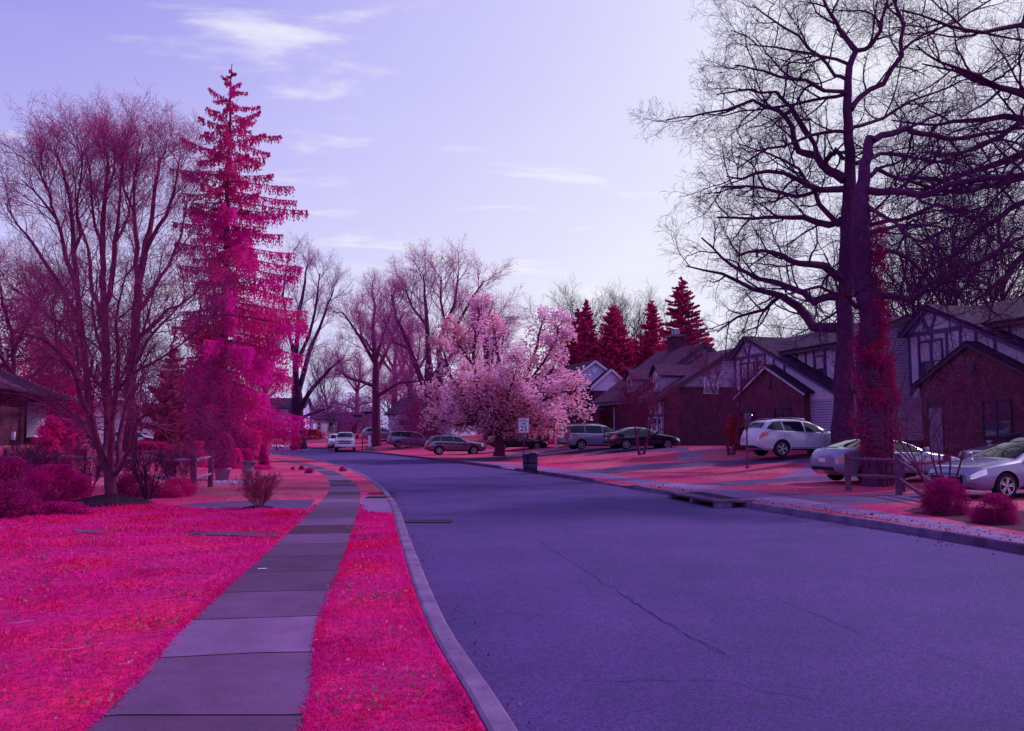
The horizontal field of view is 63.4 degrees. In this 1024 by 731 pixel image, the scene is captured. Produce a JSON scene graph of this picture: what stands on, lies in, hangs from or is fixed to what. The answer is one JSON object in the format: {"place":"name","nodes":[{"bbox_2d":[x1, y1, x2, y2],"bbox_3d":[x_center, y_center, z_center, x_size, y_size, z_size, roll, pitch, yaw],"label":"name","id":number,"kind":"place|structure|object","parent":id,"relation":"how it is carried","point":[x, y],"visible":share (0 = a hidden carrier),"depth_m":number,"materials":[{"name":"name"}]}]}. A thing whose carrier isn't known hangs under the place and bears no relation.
{"place":"outdoors","nodes":[
{"label":"outdoors","id":0,"kind":"place"},
{"bbox_2d":[0,502,317,730],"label":"lawn","id":1,"kind":"structure","parent":0,"point":[57,698],"depth_m":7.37,"materials":[{"name":"pink plant"}]},
{"bbox_2d":[0,488,51,518],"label":"shrub","id":2,"kind":"object","parent":1,"relation":"on","point":[19,500],"visible":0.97,"depth_m":16.13,"materials":[{"name":"pink plant"}]},
{"bbox_2d":[11,501,95,515],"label":"shrub","id":3,"kind":"object","parent":1,"relation":"on","point":[63,506],"visible":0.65,"depth_m":16.67,"materials":[{"name":"pink plant"}]},
{"bbox_2d":[70,494,153,506],"bbox_3d":[-9.314,3.123,19.275,1.987,0.275,1.900,0,-5,0],"label":"mulch mound","id":4,"kind":"object","parent":1,"relation":"on","point":[106,500],"visible":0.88,"depth_m":18.87,"materials":[{"name":"brown soil"}]},
{"bbox_2d":[0,199,259,496],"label":"bare tree","id":5,"kind":"object","parent":1,"relation":"on","point":[105,455],"visible":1,"depth_m":18.80,"materials":[{"name":"purple plant"}]},
{"bbox_2d":[0,522,449,729],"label":"weeds","id":6,"kind":"object","parent":1,"relation":"on","point":[116,701],"visible":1,"depth_m":6.87,"materials":[{"name":"pink plant"}]},
{"bbox_2d":[85,458,359,730],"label":"pavement","id":7,"kind":"structure","parent":0,"point":[240,661],"depth_m":6.23,"materials":[{"name":"grey concrete"}]},
{"bbox_2d":[177,499,314,508],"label":"garden path","id":8,"kind":"structure","parent":0,"point":[307,503],"depth_m":19.13,"materials":[{"name":"concrete"}]},
{"bbox_2d":[294,504,487,730],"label":"lawn","id":9,"kind":"structure","parent":0,"point":[377,727],"depth_m":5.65,"materials":[{"name":"pink plant"}]},
{"bbox_2d":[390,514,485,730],"bbox_3d":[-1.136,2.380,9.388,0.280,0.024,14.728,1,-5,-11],"label":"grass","id":10,"kind":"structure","parent":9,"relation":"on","point":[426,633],"depth_m":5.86,"materials":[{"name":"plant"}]},
{"bbox_2d":[0,434,1023,706],"bbox_3d":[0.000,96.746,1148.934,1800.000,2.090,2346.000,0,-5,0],"label":"ground","id":11,"kind":"structure","parent":0,"point":[310,486],"depth_m":32.55,"materials":[{"name":"plant"}]},
{"bbox_2d":[0,456,47,498],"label":"round shrub","id":12,"kind":"object","parent":11,"relation":"on","point":[11,467],"visible":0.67,"depth_m":20.39,"materials":[{"name":"pink plant"}]},
{"bbox_2d":[0,436,60,483],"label":"bare shrub","id":13,"kind":"object","parent":11,"relation":"on","point":[22,452],"visible":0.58,"depth_m":21.83,"materials":[{"name":"purple plant"}]},
{"bbox_2d":[0,298,73,382],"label":"leafy tree","id":14,"kind":"object","parent":11,"relation":"on","point":[18,364],"visible":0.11,"depth_m":58.31,"materials":[{"name":"purple plant"}]},
{"bbox_2d":[0,369,78,445],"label":"ranch house","id":15,"kind":"structure","parent":11,"relation":"on","point":[10,430],"depth_m":42.13,"materials":[{"name":"brick"}]},
{"bbox_2d":[27,402,45,437],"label":"bay window","id":16,"kind":"structure","parent":15,"relation":"in","point":[30,433],"depth_m":47.20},
{"bbox_2d":[19,438,74,483],"bbox_3d":[-13.938,2.983,24.817,1.379,1.604,1.704,-5,-7,43],"label":"bare shrub","id":17,"kind":"object","parent":11,"relation":"on","point":[58,453],"visible":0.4,"depth_m":24.89,"materials":[{"name":"purple plant"}]},
{"bbox_2d":[0,232,95,385],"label":"tall bare tree","id":18,"kind":"object","parent":11,"relation":"on","point":[18,329],"visible":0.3,"depth_m":48.90,"materials":[{"name":"purple plant"}]},
{"bbox_2d":[33,415,67,462],"bbox_3d":[-18.239,2.921,32.808,1.328,1.957,1.446,3,-6,-30],"label":"arborvitae","id":19,"kind":"object","parent":11,"relation":"on","point":[41,432],"visible":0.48,"depth_m":32.63,"materials":[{"name":"pink plant"}]},
{"bbox_2d":[10,464,101,501],"bbox_3d":[-10.626,2.797,19.335,1.919,0.997,1.989,-3,-6,35],"label":"round shrub","id":20,"kind":"object","parent":11,"relation":"on","point":[55,476],"visible":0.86,"depth_m":19.03,"materials":[{"name":"pink plant"}]},
{"bbox_2d":[29,372,103,442],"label":"leafy tree","id":21,"kind":"object","parent":11,"relation":"on","point":[74,393],"visible":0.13,"depth_m":55.53,"materials":[{"name":"purple plant"}]},
{"bbox_2d":[0,86,144,448],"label":"tall bare tree","id":22,"kind":"object","parent":11,"relation":"on","point":[43,147],"visible":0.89,"depth_m":43.68,"materials":[{"name":"purple plant"}]},
{"bbox_2d":[59,438,114,495],"bbox_3d":[-11.088,2.690,21.812,1.381,1.696,1.733,0,-5,0],"label":"bare shrub","id":23,"kind":"object","parent":11,"relation":"on","point":[97,471],"visible":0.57,"depth_m":21.71,"materials":[{"name":"purple plant"}]},
{"bbox_2d":[13,80,185,448],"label":"tall bare tree","id":24,"kind":"object","parent":11,"relation":"on","point":[105,204],"visible":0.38,"depth_m":47.07,"materials":[{"name":"purple plant"}]},
{"bbox_2d":[2,448,213,492],"bbox_3d":[-11.779,3.196,25.439,8.513,1.271,2.597,-2,-5,27],"label":"rail fence","id":25,"kind":"object","parent":11,"relation":"on","point":[210,476],"visible":0.28,"depth_m":24.08,"materials":[{"name":"wood"}]},
{"bbox_2d":[62,400,162,443],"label":"pale house","id":26,"kind":"structure","parent":11,"relation":"on","point":[147,432],"depth_m":82.70,"materials":[{"name":"purple"}]},
{"bbox_2d":[103,473,165,497],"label":"shrub","id":27,"kind":"object","parent":11,"relation":"on","point":[124,482],"visible":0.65,"depth_m":21.06,"materials":[{"name":"purple plant"}]},
{"bbox_2d":[115,440,179,499],"bbox_3d":[-9.019,2.631,20.778,1.444,1.656,1.541,-3,-6,34],"label":"bare shrub","id":28,"kind":"object","parent":11,"relation":"on","point":[145,468],"visible":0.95,"depth_m":20.57,"materials":[{"name":"red plant"}]},
{"bbox_2d":[60,89,253,451],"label":"tall bare tree","id":29,"kind":"object","parent":11,"relation":"on","point":[159,177],"visible":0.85,"depth_m":44.58,"materials":[{"name":"purple plant"}]},
{"bbox_2d":[138,344,202,452],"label":"coral conifer","id":30,"kind":"object","parent":11,"relation":"on","point":[162,438],"visible":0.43,"depth_m":57.41,"materials":[{"name":"red plant"}]},
{"bbox_2d":[141,438,202,487],"bbox_3d":[-9.535,2.857,23.364,1.527,1.622,1.740,0,-5,0],"label":"bare shrub","id":31,"kind":"object","parent":11,"relation":"on","point":[178,466],"visible":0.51,"depth_m":23.17,"materials":[{"name":"purple plant"}]},
{"bbox_2d":[154,477,201,497],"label":"shrub","id":32,"kind":"object","parent":11,"relation":"on","point":[186,489],"visible":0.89,"depth_m":21.44,"materials":[{"name":"pink plant"}]},
{"bbox_2d":[183,424,261,461],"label":"round shrub","id":33,"kind":"object","parent":11,"relation":"on","point":[244,440],"visible":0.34,"depth_m":45.65,"materials":[{"name":"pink plant"}]},
{"bbox_2d":[215,468,231,479],"bbox_3d":[-10.187,3.813,29.175,0.626,0.420,0.626,0,-5,0],"label":"planter","id":34,"kind":"object","parent":11,"relation":"on","point":[227,471],"visible":0.56,"depth_m":28.98,"materials":[{"name":"grey stone"}]},
{"bbox_2d":[212,432,237,469],"bbox_3d":[-10.127,3.026,29.217,1.052,1.409,1.091,1,-5,-15],"label":"dwarf spruce","id":35,"kind":"object","parent":34,"relation":"in","point":[224,453],"visible":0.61,"depth_m":29.09,"materials":[{"name":"purple plant"}]},
{"bbox_2d":[169,65,309,461],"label":"tall spruce","id":36,"kind":"object","parent":11,"relation":"on","point":[259,372],"visible":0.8,"depth_m":49.88,"materials":[{"name":"pink plant"}]},
{"bbox_2d":[242,505,273,508],"bbox_3d":[-5.558,3.110,18.191,0.800,0.075,0.635,0,-5,0],"label":"mulch mound","id":37,"kind":"object","parent":11,"relation":"on","point":[260,506],"visible":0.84,"depth_m":18.05,"materials":[{"name":"brown soil"}]},
{"bbox_2d":[228,467,285,505],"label":"vase shrub","id":38,"kind":"object","parent":37,"relation":"on","point":[255,484],"visible":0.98,"depth_m":18.07,"materials":[{"name":"pink plant"}]},
{"bbox_2d":[238,291,297,452],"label":"street tree","id":39,"kind":"object","parent":11,"relation":"on","point":[281,347],"visible":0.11,"depth_m":65.09,"materials":[{"name":"purple plant"}]},
{"bbox_2d":[264,231,366,449],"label":"street tree","id":40,"kind":"object","parent":11,"relation":"on","point":[298,403],"visible":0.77,"depth_m":85.81,"materials":[{"name":"purple plant"}]},
{"bbox_2d":[299,344,345,410],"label":"background tree","id":41,"kind":"object","parent":11,"relation":"on","point":[319,386],"visible":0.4,"depth_m":169.41,"materials":[{"name":"purple plant"}]},
{"bbox_2d":[310,409,337,433],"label":"distant house","id":42,"kind":"structure","parent":11,"relation":"on","point":[324,427],"depth_m":136.14,"materials":[{"name":"white paint"}]},
{"bbox_2d":[312,349,391,433],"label":"street tree","id":43,"kind":"object","parent":11,"relation":"on","point":[357,387],"visible":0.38,"depth_m":150.00,"materials":[{"name":"purple plant"}]},
{"bbox_2d":[323,392,381,433],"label":"thicket","id":44,"kind":"object","parent":11,"relation":"on","point":[340,424],"visible":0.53,"depth_m":139.16,"materials":[{"name":"purple plant"}]},
{"bbox_2d":[361,497,392,511],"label":"inlet slab","id":45,"kind":"structure","parent":11,"relation":"on","point":[378,504],"depth_m":19.13,"materials":[{"name":"grey concrete"}]},
{"bbox_2d":[310,266,447,446],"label":"street tree","id":46,"kind":"object","parent":11,"relation":"on","point":[376,428],"visible":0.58,"depth_m":95.77,"materials":[{"name":"purple plant"}]},
{"bbox_2d":[362,307,423,406],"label":"street tree","id":47,"kind":"object","parent":11,"relation":"on","point":[393,394],"visible":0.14,"depth_m":127.50,"materials":[{"name":"purple plant"}]},
{"bbox_2d":[387,430,425,446],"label":"parked minivan","id":48,"kind":"object","parent":11,"relation":"on","point":[398,437],"visible":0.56,"depth_m":88.58,"materials":[{"name":"silver metal"}]},
{"bbox_2d":[381,312,438,397],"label":"street tree","id":49,"kind":"object","parent":11,"relation":"on","point":[423,361],"visible":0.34,"depth_m":117.43,"materials":[{"name":"purple plant"}]},
{"bbox_2d":[381,387,451,446],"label":"leafy tree","id":50,"kind":"object","parent":11,"relation":"on","point":[405,404],"visible":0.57,"depth_m":88.47,"materials":[{"name":"purple plant"}]},
{"bbox_2d":[384,398,474,435],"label":"distant house","id":51,"kind":"structure","parent":11,"relation":"on","point":[389,412],"depth_m":109.57,"materials":[{"name":"purple"}]},
{"bbox_2d":[347,231,535,440],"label":"street tree","id":52,"kind":"object","parent":11,"relation":"on","point":[428,374],"visible":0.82,"depth_m":84.06,"materials":[{"name":"purple plant"}]},
{"bbox_2d":[424,434,485,454],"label":"parked wagon","id":53,"kind":"object","parent":11,"relation":"on","point":[437,444],"visible":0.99,"depth_m":65.84,"materials":[{"name":"grey paint"}]},
{"bbox_2d":[453,292,530,439],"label":"street tree","id":54,"kind":"object","parent":11,"relation":"on","point":[487,355],"visible":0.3,"depth_m":95.37,"materials":[{"name":"pink plant"}]},
{"bbox_2d":[415,290,598,456],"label":"magnolia tree","id":55,"kind":"object","parent":11,"relation":"on","point":[485,398],"visible":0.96,"depth_m":55.07,"materials":[{"name":"pink plant"}]},
{"bbox_2d":[486,435,547,449],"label":"parked car","id":56,"kind":"object","parent":11,"relation":"on","point":[533,443],"visible":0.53,"depth_m":66.91,"materials":[{"name":"black paint"}]},
{"bbox_2d":[527,360,621,441],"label":"white gabled house","id":57,"kind":"structure","parent":11,"relation":"on","point":[600,378],"depth_m":78.40,"materials":[{"name":"paint"}]},
{"bbox_2d":[516,271,639,366],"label":"background tree","id":58,"kind":"object","parent":11,"relation":"on","point":[571,302],"visible":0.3,"depth_m":114.88,"materials":[{"name":"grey plant"}]},
{"bbox_2d":[568,299,604,365],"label":"red conifer","id":59,"kind":"object","parent":11,"relation":"on","point":[585,347],"visible":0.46,"depth_m":92.14,"materials":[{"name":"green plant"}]},
{"bbox_2d":[593,305,635,377],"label":"red conifer","id":60,"kind":"object","parent":11,"relation":"on","point":[613,345],"visible":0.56,"depth_m":91.72,"materials":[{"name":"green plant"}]},
{"bbox_2d":[570,275,675,345],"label":"background tree","id":61,"kind":"object","parent":11,"relation":"on","point":[641,322],"visible":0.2,"depth_m":108.67,"materials":[{"name":"grey plant"}]},
{"bbox_2d":[574,278,671,347],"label":"background tree","id":62,"kind":"object","parent":11,"relation":"on","point":[624,303],"visible":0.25,"depth_m":117.84,"materials":[{"name":"grey plant"}]},
{"bbox_2d":[535,329,740,447],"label":"brick house","id":63,"kind":"structure","parent":11,"relation":"on","point":[702,427],"depth_m":59.37,"materials":[{"name":"brown brick"}]},
{"bbox_2d":[631,300,666,368],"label":"red conifer","id":64,"kind":"object","parent":11,"relation":"on","point":[649,337],"visible":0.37,"depth_m":94.11,"materials":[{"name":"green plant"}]},
{"bbox_2d":[609,371,693,454],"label":"ornamental tree","id":65,"kind":"object","parent":11,"relation":"on","point":[643,408],"visible":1,"depth_m":48.69,"materials":[{"name":"red plant"}]},
{"bbox_2d":[653,276,714,353],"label":"red conifer","id":66,"kind":"object","parent":11,"relation":"on","point":[681,298],"visible":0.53,"depth_m":86.18,"materials":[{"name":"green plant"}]},
{"bbox_2d":[684,343,772,454],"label":"ornamental tree","id":67,"kind":"object","parent":11,"relation":"on","point":[720,400],"visible":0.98,"depth_m":42.06,"materials":[{"name":"red plant"}]},
{"bbox_2d":[724,413,749,449],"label":"round shrub","id":68,"kind":"object","parent":11,"relation":"on","point":[729,430],"visible":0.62,"depth_m":46.18,"materials":[{"name":"red plant"}]},
{"bbox_2d":[740,418,830,456],"bbox_3d":[13.204,3.325,38.457,4.990,1.760,2.360,1,-5,-14],"label":"parked suv","id":69,"kind":"object","parent":11,"relation":"on","point":[780,437],"visible":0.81,"depth_m":37.47,"materials":[{"name":"white paint"}]},
{"bbox_2d":[727,315,922,448],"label":"half timbered house","id":70,"kind":"structure","parent":11,"relation":"on","point":[802,394],"depth_m":43.80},
{"bbox_2d":[627,0,1023,443],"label":"old bare tree","id":71,"kind":"object","parent":11,"relation":"on","point":[848,177],"visible":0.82,"depth_m":37.81,"materials":[{"name":"black plant"}]},
{"bbox_2d":[734,58,1023,486],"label":"ivy clad tree","id":72,"kind":"object","parent":11,"relation":"on","point":[864,285],"visible":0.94,"depth_m":25.42,"materials":[{"name":"black plant"}]},
{"bbox_2d":[843,196,913,486],"bbox_3d":[11.337,-0.767,26.109,1.984,9.829,1.987,0,-5,0],"label":"ivy","id":73,"kind":"object","parent":72,"relation":"attached to","point":[884,362],"visible":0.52,"depth_m":25.81,"materials":[{"name":"red plant"}]},
{"bbox_2d":[844,453,946,504],"bbox_3d":[9.998,3.154,21.101,0.905,1.732,5.681,0,-5,0],"label":"rail fence","id":74,"kind":"object","parent":11,"relation":"on","point":[898,464],"visible":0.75,"depth_m":22.54,"materials":[{"name":"wood"}]},
{"bbox_2d":[811,201,1015,320],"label":"background tree","id":75,"kind":"object","parent":11,"relation":"on","point":[914,311],"visible":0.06,"depth_m":61.92,"materials":[{"name":"black plant"}]},
{"bbox_2d":[815,0,1023,364],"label":"overhanging tree","id":76,"kind":"object","parent":11,"relation":"on","point":[973,77],"visible":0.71,"depth_m":29.18,"materials":[{"name":"black plant"}]},
{"bbox_2d":[873,140,1023,316],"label":"background tree","id":77,"kind":"object","parent":11,"relation":"on","point":[951,297],"visible":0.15,"depth_m":56.16,"materials":[{"name":"black plant"}]},
{"bbox_2d":[894,185,1023,305],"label":"background tree","id":78,"kind":"object","parent":11,"relation":"on","point":[1016,279],"visible":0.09,"depth_m":60.19,"materials":[{"name":"black plant"}]},
{"bbox_2d":[898,297,1023,453],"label":"half timbered house","id":79,"kind":"structure","parent":11,"relation":"on","point":[1006,416],"depth_m":36.66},
{"bbox_2d":[917,338,943,377],"bbox_3d":[19.804,-0.199,39.236,0.120,2.061,1.545,1,-5,-16],"label":"window","id":80,"kind":"structure","parent":79,"relation":"in","point":[924,359],"depth_m":39.43,"materials":[{"name":"purple glass"}]},
{"bbox_2d":[980,398,1012,437],"bbox_3d":[20.508,2.233,35.112,0.120,1.628,1.545,1,-5,-16],"label":"window","id":81,"kind":"structure","parent":79,"relation":"in","point":[1000,425],"depth_m":35.06,"materials":[{"name":"black glass"}]},
{"bbox_2d":[903,506,1023,531],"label":"soil bed","id":82,"kind":"object","parent":11,"relation":"on","point":[1009,526],"visible":0.33,"depth_m":15.93,"materials":[{"name":"brown soil"}]},
{"bbox_2d":[840,352,1009,490],"bbox_3d":[9.250,1.528,18.985,3.082,3.569,4.048,0,-5,0],"label":"multi stem shrub","id":83,"kind":"object","parent":82,"relation":"on","point":[916,466],"visible":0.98,"depth_m":18.40,"materials":[{"name":"brown plant"}]},
{"bbox_2d":[914,477,976,514],"bbox_3d":[8.836,2.688,16.933,1.163,0.808,1.190,0,-5,5],"label":"fuzzy shrub","id":84,"kind":"object","parent":82,"relation":"on","point":[948,491],"visible":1,"depth_m":16.73,"materials":[{"name":"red plant"}]},
{"bbox_2d":[965,492,1022,523],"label":"fuzzy shrub","id":85,"kind":"object","parent":82,"relation":"on","point":[1003,515],"visible":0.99,"depth_m":14.99,"materials":[{"name":"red plant"}]},
{"bbox_2d":[958,432,1023,458],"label":"parked car","id":86,"kind":"object","parent":11,"relation":"on","point":[1010,438],"visible":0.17,"depth_m":29.32,"materials":[{"name":"silver metal"}]},
{"bbox_2d":[0,0,1023,490],"label":"sky","id":87,"kind":"structure","parent":0,"point":[504,124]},
{"bbox_2d":[457,448,688,461],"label":"driveway","id":88,"kind":"structure","parent":0,"point":[514,456],"depth_m":55.82,"materials":[{"name":"concrete"}]},
{"bbox_2d":[559,423,621,449],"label":"parked minivan","id":89,"kind":"object","parent":88,"relation":"on","point":[581,436],"visible":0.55,"depth_m":57.20,"materials":[{"name":"silver metal"}]},
{"bbox_2d":[603,427,679,448],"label":"parked car","id":90,"kind":"object","parent":88,"relation":"on","point":[624,438],"visible":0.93,"depth_m":53.44,"materials":[{"name":"black paint"}]},
{"bbox_2d":[257,446,1023,730],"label":"road","id":91,"kind":"structure","parent":0,"point":[705,574],"depth_m":8.20,"materials":[{"name":"asphalt"}]},
{"bbox_2d":[273,454,517,730],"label":"kerb","id":92,"kind":"structure","parent":91,"relation":"on","point":[492,713],"depth_m":6.27,"materials":[{"name":"concrete"}]},
{"bbox_2d":[290,446,634,488],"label":"kerb","id":93,"kind":"structure","parent":91,"relation":"on","point":[587,479],"depth_m":41.83,"materials":[{"name":"grey concrete"}]},
{"bbox_2d":[665,491,752,507],"bbox_3d":[4.979,3.444,21.283,1.020,0.224,3.259,1,-5,-9],"label":"kerb inlet","id":94,"kind":"object","parent":91,"relation":"on","point":[711,500],"visible":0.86,"depth_m":20.79,"materials":[{"name":"concrete"}]},
{"bbox_2d":[748,502,946,538],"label":"kerb","id":95,"kind":"structure","parent":91,"relation":"on","point":[901,527],"depth_m":15.95,"materials":[{"name":"concrete"}]},
{"bbox_2d":[941,531,1023,553],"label":"kerb","id":96,"kind":"structure","parent":91,"relation":"on","point":[995,543],"depth_m":12.82,"materials":[{"name":"grey concrete"}]},
{"bbox_2d":[582,457,810,473],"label":"driveway","id":97,"kind":"structure","parent":0,"point":[629,468],"depth_m":37.91,"materials":[{"name":"concrete"}]},
{"bbox_2d":[462,460,1023,542],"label":"pavement","id":98,"kind":"structure","parent":0,"point":[972,530],"depth_m":19.99,"materials":[{"name":"grey concrete"}]},
{"bbox_2d":[690,475,917,485],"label":"driveway","id":99,"kind":"structure","parent":0,"point":[772,480],"depth_m":28.43,"materials":[{"name":"concrete"}]},
{"bbox_2d":[810,438,959,480],"bbox_3d":[12.441,3.111,27.537,4.900,1.459,2.240,1,-5,-14],"label":"parked car","id":100,"kind":"object","parent":99,"relation":"on","point":[828,460],"visible":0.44,"depth_m":26.78,"materials":[{"name":"silver metal"}]},
{"bbox_2d":[749,499,948,530],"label":"verge","id":101,"kind":"structure","parent":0,"point":[827,511],"depth_m":16.73,"materials":[{"name":"red plant"}]},
{"bbox_2d":[641,483,1023,553],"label":"dead leaves","id":102,"kind":"object","parent":101,"relation":"on","point":[847,513],"visible":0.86,"depth_m":16.39,"materials":[{"name":"red plant"}]},
{"bbox_2d":[764,492,1023,504],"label":"driveway","id":103,"kind":"structure","parent":0,"point":[856,499],"depth_m":21.27,"materials":[{"name":"concrete"}]},
{"bbox_2d":[927,441,1023,498],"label":"parked car","id":104,"kind":"object","parent":103,"relation":"on","point":[998,468],"visible":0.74,"depth_m":20.71,"materials":[{"name":"silver metal"}]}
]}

